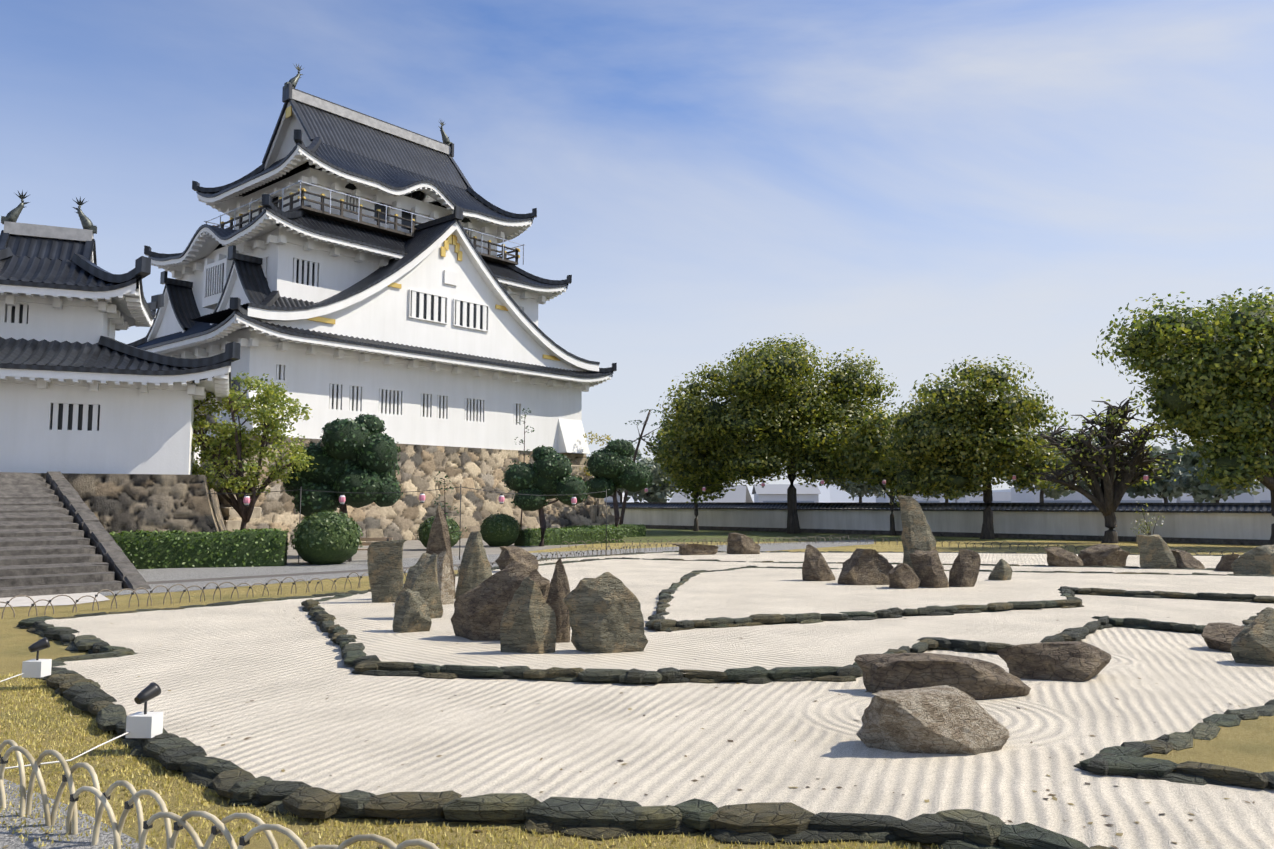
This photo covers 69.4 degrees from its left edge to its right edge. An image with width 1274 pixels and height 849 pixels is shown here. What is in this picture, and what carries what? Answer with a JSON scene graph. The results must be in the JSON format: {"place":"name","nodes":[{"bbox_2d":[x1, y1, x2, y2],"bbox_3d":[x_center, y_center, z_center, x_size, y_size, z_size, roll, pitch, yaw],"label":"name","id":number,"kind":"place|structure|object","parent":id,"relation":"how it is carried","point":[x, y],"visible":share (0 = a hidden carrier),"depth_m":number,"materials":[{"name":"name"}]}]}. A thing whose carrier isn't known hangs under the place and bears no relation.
{"place":"outdoors","nodes":[
{"label":"outdoors","id":0,"kind":"place"},
{"bbox_2d":[0,592,109,606],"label":"paving","id":1,"kind":"structure","parent":0,"point":[27,601],"depth_m":20.07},
{"bbox_2d":[99,540,873,595],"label":"path","id":2,"kind":"structure","parent":0,"point":[161,574],"depth_m":28.59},
{"bbox_2d":[147,559,538,583],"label":"curb","id":3,"kind":"structure","parent":2,"relation":"on","point":[228,578],"depth_m":26.25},
{"bbox_2d":[347,538,391,561],"bbox_3d":[-9.674,4.512,33.168,1.599,0.840,0.470,1,-5,-12],"label":"bench","id":4,"kind":"object","parent":2,"relation":"on","point":[369,543],"visible":0.19,"depth_m":33.36,"materials":[{"name":"brown wood"}]},
{"bbox_2d":[427,471,466,537],"bbox_3d":[-6.576,3.206,31.749,1.452,3.212,0.806,0,-5,2],"label":"sapling","id":5,"kind":"object","parent":2,"relation":"on","point":[450,487],"depth_m":31.74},
{"bbox_2d":[137,502,952,576],"bbox_3d":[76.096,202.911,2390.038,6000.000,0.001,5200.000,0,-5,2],"label":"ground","id":6,"kind":"structure","parent":0,"point":[414,548],"depth_m":41.41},
{"bbox_2d":[0,471,150,597],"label":"steps","id":7,"kind":"structure","parent":6,"relation":"on","point":[56,538],"depth_m":23.91,"materials":[{"name":"stone"}]},
{"bbox_2d":[33,473,225,532],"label":"stone wall","id":8,"kind":"structure","parent":6,"relation":"on","point":[120,503],"depth_m":30.33,"materials":[{"name":"stone"}]},
{"bbox_2d":[0,190,240,474],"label":"castle turret","id":9,"kind":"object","parent":8,"relation":"on","point":[83,390],"visible":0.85,"depth_m":32.02,"materials":[{"name":"paint"}]},
{"bbox_2d":[109,528,288,568],"bbox_3d":[-14.404,4.099,30.351,5.407,1.352,1.320,1,-5,-16],"label":"long hedge","id":10,"kind":"object","parent":6,"relation":"on","point":[249,548],"depth_m":29.89,"materials":[{"name":"plant"}]},
{"bbox_2d":[192,372,318,529],"bbox_3d":[-15.197,1.692,34.620,6.588,7.372,3.471,0,-5,2],"label":"young tree","id":11,"kind":"object","parent":6,"relation":"on","point":[269,396],"depth_m":34.35,"materials":[{"name":"plant"}]},
{"bbox_2d":[291,510,362,564],"bbox_3d":[-10.679,3.903,31.753,2.397,1.927,2.391,0,-5,2],"label":"round shrub","id":12,"kind":"object","parent":6,"relation":"on","point":[314,556],"depth_m":31.02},
{"bbox_2d":[282,414,402,515],"bbox_3d":[-11.606,2.451,36.287,4.774,5.901,2.924,0,-5,2],"label":"tree","id":13,"kind":"object","parent":6,"relation":"on","point":[337,421],"depth_m":35.61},
{"bbox_2d":[284,472,307,495],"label":"tree foliage","id":14,"kind":"object","parent":13,"relation":"attached to","point":[294,480],"visible":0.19,"depth_m":35.62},
{"bbox_2d":[292,445,328,482],"bbox_3d":[-12.693,1.672,36.390,2.058,1.705,1.773,0,-5,2],"label":"tree foliage","id":15,"kind":"object","parent":13,"relation":"attached to","point":[320,478],"visible":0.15,"depth_m":35.65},
{"bbox_2d":[294,483,339,515],"bbox_3d":[-12.466,2.918,35.783,1.607,1.308,1.644,4,-6,-37],"label":"tree foliage","id":16,"kind":"object","parent":13,"relation":"attached to","point":[306,507],"visible":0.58,"depth_m":35.20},
{"bbox_2d":[322,420,371,460],"bbox_3d":[-11.358,0.636,36.158,1.892,1.615,1.816,0,-5,2],"label":"tree foliage","id":17,"kind":"object","parent":13,"relation":"attached to","point":[333,437],"visible":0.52,"depth_m":35.46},
{"bbox_2d":[334,469,380,507],"bbox_3d":[-10.899,2.477,35.860,1.928,1.557,1.698,0,-5,2],"label":"tree foliage","id":18,"kind":"object","parent":13,"relation":"attached to","point":[355,482],"visible":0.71,"depth_m":35.26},
{"bbox_2d":[357,415,382,432],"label":"tree foliage","id":19,"kind":"object","parent":13,"relation":"attached to","point":[367,421],"visible":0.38,"depth_m":36.17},
{"bbox_2d":[357,463,395,478],"bbox_3d":[-10.515,1.838,36.611,1.781,1.810,1.625,0,-5,2],"label":"maki lobe","id":20,"kind":"object","parent":13,"relation":"attached to","point":[385,473],"visible":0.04,"depth_m":36.09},
{"bbox_2d":[357,432,397,471],"bbox_3d":[-10.268,1.149,36.243,1.640,1.657,1.613,0,-5,2],"label":"tree foliage","id":21,"kind":"object","parent":13,"relation":"attached to","point":[378,447],"visible":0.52,"depth_m":35.66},
{"bbox_2d":[374,478,400,506],"bbox_3d":[-9.910,2.657,36.218,1.176,1.189,1.216,4,-6,-41],"label":"tree foliage","id":22,"kind":"object","parent":13,"relation":"attached to","point":[387,487],"visible":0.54,"depth_m":35.81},
{"bbox_2d":[200,437,614,544],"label":"stone wall","id":23,"kind":"structure","parent":6,"relation":"on","point":[406,514],"depth_m":54.69,"materials":[{"name":"stone"}]},
{"bbox_2d":[217,436,276,531],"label":"stone wall","id":24,"kind":"structure","parent":23,"relation":"attached to","point":[230,525],"depth_m":44.80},
{"bbox_2d":[128,64,616,453],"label":"keep","id":25,"kind":"structure","parent":23,"relation":"on","point":[352,265],"depth_m":55.67,"materials":[{"name":"paint"}]},
{"bbox_2d":[570,453,614,524],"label":"keep base corner","id":26,"kind":"object","parent":23,"relation":"attached to","point":[578,471],"visible":0.25,"depth_m":64.38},
{"bbox_2d":[417,516,461,547],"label":"bush","id":27,"kind":"object","parent":6,"relation":"on","point":[425,541],"depth_m":40.70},
{"bbox_2d":[479,513,520,546],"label":"bush","id":28,"kind":"object","parent":6,"relation":"on","point":[508,539],"depth_m":43.72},
{"bbox_2d":[507,408,533,529],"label":"sapling","id":29,"kind":"object","parent":6,"relation":"on","point":[516,464],"depth_m":47.83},
{"bbox_2d":[501,445,588,545],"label":"tree","id":30,"kind":"object","parent":6,"relation":"on","point":[550,463],"depth_m":44.25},
{"bbox_2d":[504,463,538,491],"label":"tree foliage","id":31,"kind":"object","parent":30,"relation":"attached to","point":[518,473],"visible":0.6,"depth_m":44.07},
{"bbox_2d":[513,488,545,510],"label":"tree foliage","id":32,"kind":"object","parent":30,"relation":"attached to","point":[534,492],"visible":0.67,"depth_m":43.89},
{"bbox_2d":[532,447,555,459],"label":"tree foliage","id":33,"kind":"object","parent":30,"relation":"attached to","point":[539,450],"visible":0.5,"depth_m":44.53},
{"bbox_2d":[535,477,559,499],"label":"tree foliage","id":34,"kind":"object","parent":30,"relation":"attached to","point":[542,482],"visible":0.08,"depth_m":44.29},
{"bbox_2d":[534,454,570,479],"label":"tree foliage","id":35,"kind":"object","parent":30,"relation":"attached to","point":[541,467],"visible":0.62,"depth_m":44.14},
{"bbox_2d":[556,476,586,505],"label":"tree foliage","id":36,"kind":"object","parent":30,"relation":"attached to","point":[570,489],"visible":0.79,"depth_m":43.94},
{"bbox_2d":[514,526,623,545],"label":"hedge","id":37,"kind":"object","parent":6,"relation":"on","point":[521,540],"depth_m":46.14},
{"bbox_2d":[566,524,645,536],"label":"hedge","id":38,"kind":"object","parent":6,"relation":"on","point":[631,532],"depth_m":55.88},
{"bbox_2d":[584,439,652,526],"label":"tree","id":39,"kind":"object","parent":6,"relation":"on","point":[622,465],"depth_m":52.76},
{"bbox_2d":[587,478,615,497],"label":"tree foliage","id":40,"kind":"object","parent":39,"relation":"attached to","point":[598,488],"visible":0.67,"depth_m":52.53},
{"bbox_2d":[587,450,628,478],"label":"tree foliage","id":41,"kind":"object","parent":39,"relation":"attached to","point":[618,472],"visible":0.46,"depth_m":52.58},
{"bbox_2d":[609,477,622,488],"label":"branch","id":42,"kind":"object","parent":39,"relation":"attached to","point":[615,480],"visible":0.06,"depth_m":53.04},
{"bbox_2d":[605,441,633,456],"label":"tree foliage","id":43,"kind":"object","parent":39,"relation":"attached to","point":[625,447],"visible":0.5,"depth_m":52.90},
{"bbox_2d":[618,464,650,491],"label":"maki lobe","id":44,"kind":"object","parent":39,"relation":"attached to","point":[631,487],"visible":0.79,"depth_m":52.63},
{"bbox_2d":[586,450,651,501],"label":"tree","id":45,"kind":"object","parent":6,"relation":"on","point":[629,458],"depth_m":129.32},
{"bbox_2d":[620,456,676,501],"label":"tree","id":46,"kind":"object","parent":6,"relation":"on","point":[659,494],"depth_m":108.07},
{"bbox_2d":[643,420,740,530],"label":"tree","id":47,"kind":"object","parent":6,"relation":"on","point":[714,487],"depth_m":66.41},
{"bbox_2d":[819,476,889,508],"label":"tree","id":48,"kind":"object","parent":6,"relation":"on","point":[862,490],"depth_m":117.62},
{"bbox_2d":[645,471,1201,522],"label":"lanterns","id":49,"kind":"object","parent":6,"relation":"on","point":[1145,477],"visible":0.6,"depth_m":58.38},
{"bbox_2d":[604,432,1270,510],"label":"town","id":50,"kind":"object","parent":6,"relation":"on","point":[773,493],"visible":0.19,"depth_m":153.68,"materials":[{"name":"grey"}]},
{"bbox_2d":[605,502,1273,544],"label":"wall","id":51,"kind":"structure","parent":6,"relation":"on","point":[1248,523],"depth_m":54.46,"materials":[{"name":"paint"}]},
{"bbox_2d":[922,484,982,502],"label":"tree","id":52,"kind":"object","parent":6,"relation":"on","point":[966,493],"depth_m":107.33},
{"bbox_2d":[999,430,1084,509],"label":"tree","id":53,"kind":"object","parent":6,"relation":"on","point":[1054,493],"depth_m":92.40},
{"bbox_2d":[1072,431,1129,493],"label":"tree","id":54,"kind":"object","parent":6,"relation":"on","point":[1084,485],"visible":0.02,"depth_m":101.84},
{"bbox_2d":[1125,443,1199,502],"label":"tree","id":55,"kind":"object","parent":6,"relation":"on","point":[1164,487],"depth_m":96.35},
{"bbox_2d":[1092,286,1273,544],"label":"tree","id":56,"kind":"object","parent":6,"relation":"on","point":[1242,389],"depth_m":41.49,"materials":[{"name":"plant"}]},
{"bbox_2d":[1167,441,1266,510],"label":"tree","id":57,"kind":"object","parent":6,"relation":"on","point":[1185,479],"depth_m":87.50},
{"bbox_2d":[0,540,1262,848],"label":"dry lawn","id":58,"kind":"structure","parent":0,"point":[14,646],"depth_m":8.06,"materials":[{"name":"yellow plant"}]},
{"bbox_2d":[0,637,51,681],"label":"spotlight","id":59,"kind":"object","parent":58,"relation":"on","point":[37,667],"visible":1,"depth_m":10.53,"materials":[{"name":"white"}]},
{"bbox_2d":[0,779,152,848],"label":"gravel","id":60,"kind":"structure","parent":58,"relation":"on","point":[105,840],"depth_m":5.97,"materials":[{"name":"gravel"}]},
{"bbox_2d":[0,739,438,848],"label":"hoops","id":61,"kind":"object","parent":58,"relation":"on","point":[144,827],"visible":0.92,"depth_m":5.58,"materials":[{"name":"grey metal"}]},
{"bbox_2d":[207,484,606,562],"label":"lanterns","id":62,"kind":"object","parent":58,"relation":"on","point":[342,499],"visible":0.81,"depth_m":33.45,"materials":[{"name":"pink"}]},
{"bbox_2d":[0,535,872,618],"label":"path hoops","id":63,"kind":"object","parent":58,"relation":"on","point":[217,586],"depth_m":20.93,"materials":[{"name":"grey metal"}]},
{"bbox_2d":[16,551,1240,848],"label":"kerb","id":64,"kind":"structure","parent":58,"relation":"on","point":[608,819],"depth_m":6.10,"materials":[{"name":"stone"}]},
{"bbox_2d":[5,682,162,768],"bbox_3d":[-4.943,2.456,7.453,1.959,0.518,0.505,2,-5,-25],"label":"spotlight","id":65,"kind":"object","parent":64,"relation":"on","point":[145,724],"visible":1,"depth_m":7.83,"materials":[{"name":"white"}]},
{"bbox_2d":[2,591,1262,848],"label":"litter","id":66,"kind":"object","parent":58,"relation":"on","point":[694,779],"visible":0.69,"depth_m":6.59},
{"bbox_2d":[560,536,1243,554],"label":"hoops","id":67,"kind":"object","parent":58,"relation":"on","point":[883,541],"visible":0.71,"depth_m":43.45,"materials":[{"name":"grey metal"}]},
{"bbox_2d":[872,354,1068,538],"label":"tree","id":68,"kind":"object","parent":58,"relation":"on","point":[930,464],"depth_m":51.97,"materials":[{"name":"plant"}]},
{"bbox_2d":[1023,392,1182,542],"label":"tree","id":69,"kind":"object","parent":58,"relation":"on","point":[1105,498],"depth_m":47.72,"materials":[{"name":"plant"}]},
{"bbox_2d":[1130,501,1164,534],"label":"shrub","id":70,"kind":"object","parent":58,"relation":"on","point":[1148,529],"visible":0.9,"depth_m":47.61,"materials":[{"name":"green plant"}]},
{"bbox_2d":[0,0,1273,489],"label":"sky","id":71,"kind":"structure","parent":0,"point":[919,186],"materials":[{"name":"blue"}]},
{"bbox_2d":[44,552,1273,848],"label":"sand","id":72,"kind":"structure","parent":0,"point":[478,738],"depth_m":8.31,"materials":[{"name":"sand"}]},
{"bbox_2d":[670,543,718,554],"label":"rock","id":73,"kind":"object","parent":72,"relation":"on","point":[693,549],"visible":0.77,"depth_m":35.44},
{"bbox_2d":[727,533,760,553],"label":"rock","id":74,"kind":"object","parent":72,"relation":"on","point":[737,543],"visible":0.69,"depth_m":35.97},
{"bbox_2d":[301,557,1259,683],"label":"kerb","id":75,"kind":"structure","parent":72,"relation":"on","point":[354,654],"depth_m":10.81,"materials":[{"name":"stone"}]},
{"bbox_2d":[856,685,1009,754],"bbox_3d":[2.487,2.647,7.695,1.288,0.872,0.604,1,-5,-7],"label":"rock","id":76,"kind":"object","parent":72,"relation":"on","point":[944,719],"visible":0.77,"depth_m":7.52,"materials":[{"name":"stone"}]},
{"bbox_2d":[854,653,1030,699],"bbox_3d":[3.275,2.841,9.833,1.825,0.760,0.720,0,-5,2],"label":"rock","id":77,"kind":"object","parent":72,"relation":"on","point":[977,679],"visible":0.48,"depth_m":9.65,"materials":[{"name":"stone"}]},
{"bbox_2d":[997,641,1111,681],"bbox_3d":[4.893,2.907,10.790,1.302,0.729,0.583,-1,-5,15],"label":"rock","id":78,"kind":"object","parent":72,"relation":"on","point":[1075,661],"visible":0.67,"depth_m":10.60,"materials":[{"name":"stone"}]},
{"bbox_2d":[1078,544,1129,566],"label":"rock","id":79,"kind":"object","parent":72,"relation":"on","point":[1104,555],"visible":0.5,"depth_m":28.07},
{"bbox_2d":[1074,699,1273,788],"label":"kerb wedge","id":80,"kind":"object","parent":72,"relation":"on","point":[1128,759],"visible":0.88,"depth_m":6.92,"materials":[{"name":"stone"}]},
{"bbox_2d":[1144,716,1273,772],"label":"grass wedge","id":81,"kind":"object","parent":80,"relation":"on","point":[1248,745],"depth_m":7.45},
{"bbox_2d":[1171,549,1204,568],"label":"rock","id":82,"kind":"object","parent":72,"relation":"on","point":[1184,559],"visible":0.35,"depth_m":26.98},
{"bbox_2d":[1201,622,1243,651],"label":"rock","id":83,"kind":"object","parent":72,"relation":"on","point":[1218,636],"visible":0.38,"depth_m":12.71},
{"bbox_2d":[1230,607,1273,665],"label":"rock","id":84,"kind":"object","parent":72,"relation":"on","point":[1252,642],"visible":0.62,"depth_m":11.59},
{"bbox_2d":[318,559,1273,673],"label":"sand","id":85,"kind":"structure","parent":0,"point":[363,618],"depth_m":13.99,"materials":[{"name":"sand"}]},
{"bbox_2d":[367,539,406,602],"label":"rock","id":86,"kind":"object","parent":85,"relation":"on","point":[385,567],"visible":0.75,"depth_m":17.93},
{"bbox_2d":[392,588,431,632],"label":"rock","id":87,"kind":"object","parent":85,"relation":"on","point":[411,611],"visible":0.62,"depth_m":13.85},
{"bbox_2d":[403,553,442,618],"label":"rock","id":88,"kind":"object","parent":85,"relation":"on","point":[422,578],"visible":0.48,"depth_m":15.42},
{"bbox_2d":[426,503,454,598],"bbox_3d":[-4.003,3.201,18.659,0.697,3.214,0.314,0,-5,2],"label":"rock","id":89,"kind":"object","parent":85,"relation":"on","point":[438,542],"visible":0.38,"depth_m":18.63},
{"bbox_2d":[437,551,454,604],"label":"rock","id":90,"kind":"object","parent":85,"relation":"on","point":[446,584],"visible":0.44,"depth_m":17.59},
{"bbox_2d":[455,531,491,599],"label":"rock","id":91,"kind":"object","parent":85,"relation":"on","point":[475,569],"visible":0.44,"depth_m":18.04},
{"bbox_2d":[451,560,549,640],"bbox_3d":[-1.976,2.881,13.228,1.500,1.857,0.577,0,-5,2],"label":"rock","id":92,"kind":"object","parent":85,"relation":"on","point":[479,610],"visible":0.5,"depth_m":13.04,"materials":[{"name":"stone"}]},
{"bbox_2d":[495,546,538,569],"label":"rock","id":93,"kind":"object","parent":85,"relation":"on","point":[507,556],"visible":0.56,"depth_m":25.63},
{"bbox_2d":[500,577,555,653],"bbox_3d":[-1.409,2.803,12.015,0.695,1.623,0.328,-2,-5,18],"label":"rock","id":94,"kind":"object","parent":85,"relation":"on","point":[528,623],"visible":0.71,"depth_m":11.94,"materials":[{"name":"stone"}]},
{"bbox_2d":[546,557,569,642],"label":"rock","id":95,"kind":"object","parent":85,"relation":"on","point":[559,590],"visible":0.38,"depth_m":12.85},
{"bbox_2d":[563,572,647,652],"bbox_3d":[-0.413,2.798,12.057,1.121,1.710,0.402,0,-5,2],"label":"rock","id":96,"kind":"object","parent":85,"relation":"on","point":[605,614],"visible":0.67,"depth_m":11.99,"materials":[{"name":"stone"}]},
{"bbox_2d":[645,566,1273,631],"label":"kerb","id":97,"kind":"structure","parent":85,"relation":"on","point":[658,621],"depth_m":16.34,"materials":[{"name":"stone"}]},
{"bbox_2d":[1043,547,1082,566],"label":"rock","id":98,"kind":"object","parent":85,"relation":"on","point":[1058,557],"visible":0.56,"depth_m":27.69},
{"bbox_2d":[1136,534,1176,568],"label":"rock","id":99,"kind":"object","parent":85,"relation":"on","point":[1155,552],"visible":0.62,"depth_m":26.96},
{"bbox_2d":[1214,554,1239,571],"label":"rock","id":100,"kind":"object","parent":85,"relation":"on","point":[1225,562],"visible":0.27,"depth_m":25.86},
{"bbox_2d":[1231,545,1273,575],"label":"rock","id":101,"kind":"object","parent":85,"relation":"on","point":[1258,560],"visible":0.52,"depth_m":24.31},
{"bbox_2d":[624,483,1010,501],"bbox_3d":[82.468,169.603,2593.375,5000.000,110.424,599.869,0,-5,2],"label":"hills","id":102,"kind":"structure","parent":0,"point":[831,494],"depth_m":2815.24,"materials":[{"name":"white"}]},
{"bbox_2d":[623,528,1089,542],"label":"lawn","id":103,"kind":"structure","parent":0,"point":[673,535],"depth_m":55.12,"materials":[{"name":"green plant"}]},
{"bbox_2d":[579,431,610,515],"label":"sapling","id":104,"kind":"object","parent":103,"relation":"on","point":[600,439],"depth_m":63.84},
{"bbox_2d":[619,409,671,524],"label":"tall pine","id":105,"kind":"object","parent":103,"relation":"on","point":[626,491],"depth_m":61.01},
{"bbox_2d":[655,333,900,533],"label":"tree","id":106,"kind":"object","parent":103,"relation":"on","point":[759,441],"depth_m":61.26,"materials":[{"name":"plant"}]},
{"bbox_2d":[823,409,942,535],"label":"tree","id":107,"kind":"object","parent":103,"relation":"on","point":[869,453],"depth_m":57.86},
{"bbox_2d":[663,568,1273,620],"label":"sand","id":108,"kind":"structure","parent":0,"point":[745,592],"depth_m":19.36,"materials":[{"name":"sand"}]},
{"bbox_2d":[802,544,834,580],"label":"rock","id":109,"kind":"object","parent":108,"relation":"on","point":[815,567],"visible":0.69,"depth_m":21.71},
{"bbox_2d":[837,548,893,584],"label":"rock","id":110,"kind":"object","parent":108,"relation":"on","point":[867,567],"visible":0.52,"depth_m":20.73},
{"bbox_2d":[888,563,920,588],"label":"rock","id":111,"kind":"object","parent":108,"relation":"on","point":[902,576],"visible":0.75,"depth_m":19.77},
{"bbox_2d":[897,495,936,570],"bbox_3d":[6.504,3.295,21.030,1.048,3.368,0.391,1,-5,-13],"label":"rock","id":112,"kind":"object","parent":108,"relation":"on","point":[917,534],"visible":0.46,"depth_m":21.01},
{"bbox_2d":[909,550,948,587],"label":"rock","id":113,"kind":"object","parent":108,"relation":"on","point":[928,567],"visible":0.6,"depth_m":20.02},
{"bbox_2d":[949,549,980,586],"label":"rock","id":114,"kind":"object","parent":108,"relation":"on","point":[964,570],"visible":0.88,"depth_m":20.22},
{"bbox_2d":[988,559,1011,579],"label":"rock","id":115,"kind":"object","parent":108,"relation":"on","point":[1002,569],"visible":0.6,"depth_m":21.88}
]}

